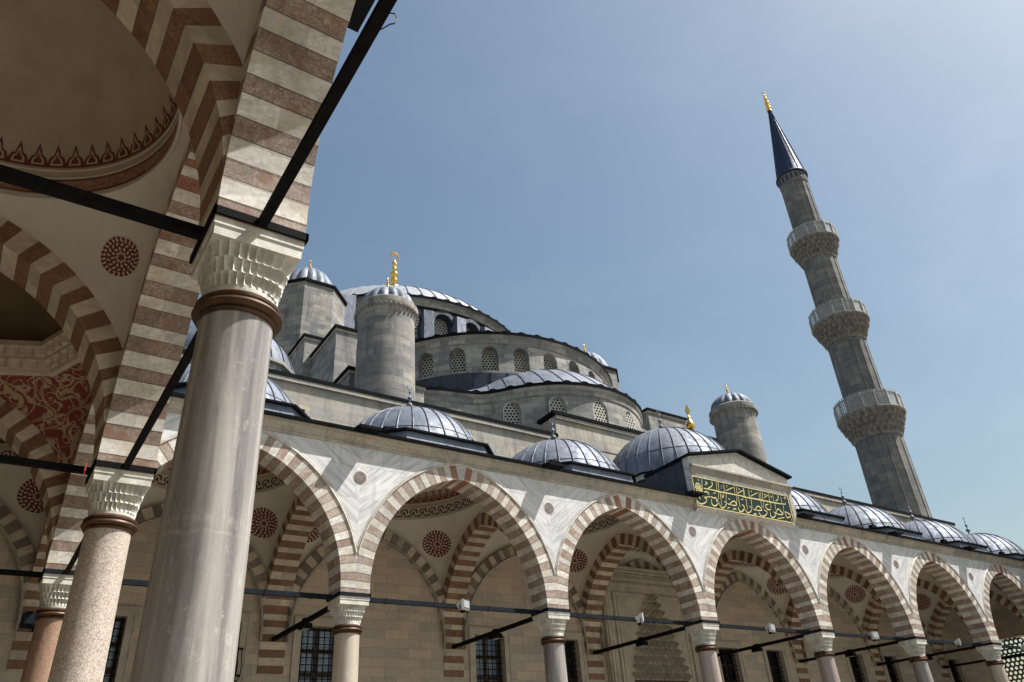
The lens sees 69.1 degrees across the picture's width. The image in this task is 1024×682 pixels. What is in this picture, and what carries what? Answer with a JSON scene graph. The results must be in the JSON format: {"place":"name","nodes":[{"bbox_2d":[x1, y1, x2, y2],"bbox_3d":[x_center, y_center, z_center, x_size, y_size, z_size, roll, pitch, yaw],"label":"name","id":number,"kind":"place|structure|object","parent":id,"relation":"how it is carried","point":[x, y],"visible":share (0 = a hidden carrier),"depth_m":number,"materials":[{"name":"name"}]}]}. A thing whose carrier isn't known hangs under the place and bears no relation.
{"place":"outdoors","nodes":[
{"label":"outdoors","id":0,"kind":"place"},
{"bbox_2d":[0,0,396,681],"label":"side portico","id":1,"kind":"structure","parent":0,"point":[156,164],"depth_m":10.62,"materials":[{"name":"stone"}]},
{"bbox_2d":[381,12,397,29],"bbox_3d":[-0.861,-2.210,5.154,0.192,0.199,0.036,-29,-39,34],"label":"cable","id":2,"kind":"object","parent":1,"relation":"hanging from","point":[391,23],"visible":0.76,"depth_m":5.11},
{"bbox_2d":[0,252,993,681],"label":"mosque","id":3,"kind":"structure","parent":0,"point":[352,356],"depth_m":33.54,"materials":[{"name":"stone"}]},
{"bbox_2d":[103,606,138,681],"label":"window","id":4,"kind":"structure","parent":3,"relation":"in","point":[131,613],"depth_m":21.43,"materials":[{"name":"stone"}]},
{"bbox_2d":[235,613,250,681],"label":"window","id":5,"kind":"structure","parent":3,"relation":"in","point":[245,617],"depth_m":23.11,"materials":[{"name":"stone"}]},
{"bbox_2d":[289,616,334,681],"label":"window","id":6,"kind":"structure","parent":3,"relation":"in","point":[312,649],"depth_m":24.42,"materials":[{"name":"stone"}]},
{"bbox_2d":[422,357,432,377],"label":"window","id":7,"kind":"structure","parent":3,"relation":"in","point":[427,365],"depth_m":42.81,"materials":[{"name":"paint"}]},
{"bbox_2d":[434,319,446,334],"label":"window","id":8,"kind":"structure","parent":3,"relation":"in","point":[440,328],"depth_m":55.92,"materials":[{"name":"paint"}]},
{"bbox_2d":[451,352,465,372],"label":"window","id":9,"kind":"structure","parent":3,"relation":"in","point":[458,364],"depth_m":42.55,"materials":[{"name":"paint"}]},
{"bbox_2d":[482,351,496,370],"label":"window","id":10,"kind":"structure","parent":3,"relation":"in","point":[489,361],"depth_m":42.62,"materials":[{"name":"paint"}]},
{"bbox_2d":[468,626,512,681],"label":"window","id":11,"kind":"structure","parent":3,"relation":"in","point":[485,657],"depth_m":27.80,"materials":[{"name":"stone"}]},
{"bbox_2d":[502,403,520,424],"bbox_3d":[-0.030,3.764,37.911,0.920,1.345,0.110,2,-32,-11],"label":"window","id":12,"kind":"structure","parent":3,"relation":"in","point":[510,411],"depth_m":37.92,"materials":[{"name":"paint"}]},
{"bbox_2d":[514,352,526,371],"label":"window","id":13,"kind":"structure","parent":3,"relation":"in","point":[519,361],"depth_m":43.05,"materials":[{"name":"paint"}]},
{"bbox_2d":[543,357,551,369],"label":"window","id":14,"kind":"structure","parent":3,"relation":"in","point":[547,363],"depth_m":43.92,"materials":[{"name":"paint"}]},
{"bbox_2d":[548,397,564,412],"bbox_3d":[2.272,3.482,37.734,0.920,1.345,0.110,8,-33,-19],"label":"window","id":15,"kind":"structure","parent":3,"relation":"in","point":[557,404],"depth_m":37.85,"materials":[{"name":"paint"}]},
{"bbox_2d":[563,632,587,681],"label":"window","id":16,"kind":"structure","parent":3,"relation":"in","point":[569,648],"depth_m":29.87,"materials":[{"name":"stone"}]},
{"bbox_2d":[593,401,607,422],"bbox_3d":[4.517,3.701,38.372,0.920,1.345,0.110,15,-36,-28],"label":"window","id":17,"kind":"structure","parent":3,"relation":"in","point":[599,411],"depth_m":38.39,"materials":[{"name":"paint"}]},
{"bbox_2d":[626,412,635,429],"bbox_3d":[6.278,4.406,39.749,0.920,1.345,0.110,23,-40,-37],"label":"window","id":18,"kind":"structure","parent":3,"relation":"in","point":[630,421],"depth_m":39.89,"materials":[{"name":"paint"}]},
{"bbox_2d":[715,641,747,681],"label":"window","id":19,"kind":"structure","parent":3,"relation":"in","point":[726,662],"depth_m":34.48,"materials":[{"name":"stone"}]},
{"bbox_2d":[762,644,792,681],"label":"window","id":20,"kind":"structure","parent":3,"relation":"in","point":[771,662],"depth_m":36.13,"materials":[{"name":"stone"}]},
{"bbox_2d":[842,648,872,681],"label":"window","id":21,"kind":"structure","parent":3,"relation":"in","point":[852,663],"depth_m":39.42,"materials":[{"name":"stone"}]},
{"bbox_2d":[882,651,906,681],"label":"window","id":22,"kind":"structure","parent":3,"relation":"in","point":[889,670],"depth_m":41.08,"materials":[{"name":"stone"}]},
{"bbox_2d":[943,654,967,681],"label":"window","id":23,"kind":"structure","parent":3,"relation":"in","point":[953,673],"depth_m":44.39,"materials":[{"name":"stone"}]},
{"bbox_2d":[189,0,1023,681],"label":"sky","id":24,"kind":"structure","parent":0,"point":[598,175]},
{"label":"ground","id":25,"kind":"structure","parent":0,"visible":0},
{"bbox_2d":[0,364,1023,681],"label":"front portico","id":26,"kind":"structure","parent":25,"relation":"on","point":[444,504],"depth_m":26.74,"materials":[{"name":"stone"}]},
{"bbox_2d":[19,611,36,628],"bbox_3d":[-9.887,5.721,15.251,0.317,0.335,0.474,16,-37,-30],"label":"floodlight","id":27,"kind":"object","parent":26,"relation":"attached to","point":[28,618],"visible":1,"depth_m":15.06,"materials":[{"name":"black metal"}]},
{"bbox_2d":[297,618,312,630],"bbox_3d":[-6.031,8.254,21.678,0.320,0.317,0.400,16,-37,-30],"label":"spotlight","id":28,"kind":"object","parent":26,"relation":"attached to","point":[303,626],"visible":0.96,"depth_m":21.53,"materials":[{"name":"black metal"}]},
{"bbox_2d":[456,598,469,612],"bbox_3d":[-1.410,7.581,21.249,0.277,0.340,0.448,-18,-34,22],"label":"floodlight","id":29,"kind":"object","parent":26,"relation":"attached to","point":[463,605],"visible":1,"depth_m":21.16,"materials":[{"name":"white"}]},
{"bbox_2d":[489,629,502,639],"bbox_3d":[-0.551,9.857,24.990,0.320,0.317,0.400,16,-37,-30],"label":"spotlight","id":30,"kind":"object","parent":26,"relation":"attached to","point":[494,635],"visible":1,"depth_m":24.85,"materials":[{"name":"black metal"}]},
{"bbox_2d":[635,613,643,624],"bbox_3d":[4.216,9.222,24.643,0.277,0.340,0.447,-6,-31,2],"label":"floodlight","id":31,"kind":"object","parent":26,"relation":"attached to","point":[639,618],"visible":1,"depth_m":24.53,"materials":[{"name":"white plastic"}]},
{"bbox_2d":[635,637,647,646],"bbox_3d":[4.928,11.459,28.302,0.320,0.317,0.400,16,-37,-30],"label":"spotlight","id":32,"kind":"object","parent":26,"relation":"attached to","point":[640,643],"visible":1,"depth_m":28.19,"materials":[{"name":"black metal"}]},
{"bbox_2d":[691,475,794,523],"bbox_3d":[9.287,6.380,29.706,5.740,1.202,0.046,16,-37,-30],"label":"inscription panel","id":33,"kind":"object","parent":26,"relation":"attached to","point":[727,497],"visible":0.98,"depth_m":29.62,"materials":[{"name":"paint"}]},
{"bbox_2d":[751,644,762,652],"bbox_3d":[10.407,13.062,31.614,0.320,0.317,0.400,16,-37,-30],"label":"spotlight","id":34,"kind":"object","parent":26,"relation":"attached to","point":[755,649],"visible":1,"depth_m":31.50,"materials":[{"name":"black metal"}]},
{"bbox_2d":[765,623,775,633],"bbox_3d":[9.702,10.833,27.969,0.277,0.340,0.446,-30,-40,35],"label":"floodlight","id":35,"kind":"object","parent":26,"relation":"attached to","point":[770,628],"visible":1,"depth_m":27.88,"materials":[{"name":"white plastic"}]},
{"bbox_2d":[845,649,855,656],"bbox_3d":[15.886,14.665,34.926,0.320,0.317,0.400,16,-37,-30],"label":"spotlight","id":36,"kind":"object","parent":26,"relation":"attached to","point":[849,653],"visible":1,"depth_m":34.82,"materials":[{"name":"black metal"}]},
{"bbox_2d":[870,632,879,640],"bbox_3d":[15.232,12.450,31.311,0.446,0.340,0.277,9,-34,-21],"label":"floodlight","id":37,"kind":"object","parent":26,"relation":"attached to","point":[874,636],"visible":1,"depth_m":31.21,"materials":[{"name":"white plastic"}]},
{"bbox_2d":[954,638,961,646],"bbox_3d":[20.782,14.073,34.665,0.277,0.340,0.448,-22,-35,26],"label":"floodlight","id":38,"kind":"object","parent":26,"relation":"attached to","point":[957,642],"visible":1,"depth_m":34.56,"materials":[{"name":"white plastic"}]},
{"bbox_2d":[1000,637,1023,681],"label":"window screen","id":39,"kind":"object","parent":26,"relation":"attached to","point":[1014,662],"depth_m":45.77,"materials":[{"name":"white stone"}]},
{"bbox_2d":[762,92,932,517],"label":"minaret","id":40,"kind":"object","parent":25,"relation":"on","point":[870,422],"visible":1,"depth_m":65.96,"materials":[{"name":"stone"}]},
{"bbox_2d":[991,558,1023,681],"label":"side portico","id":41,"kind":"structure","parent":25,"relation":"on","point":[1008,623],"depth_m":46.66,"materials":[{"name":"stone"}]}
]}

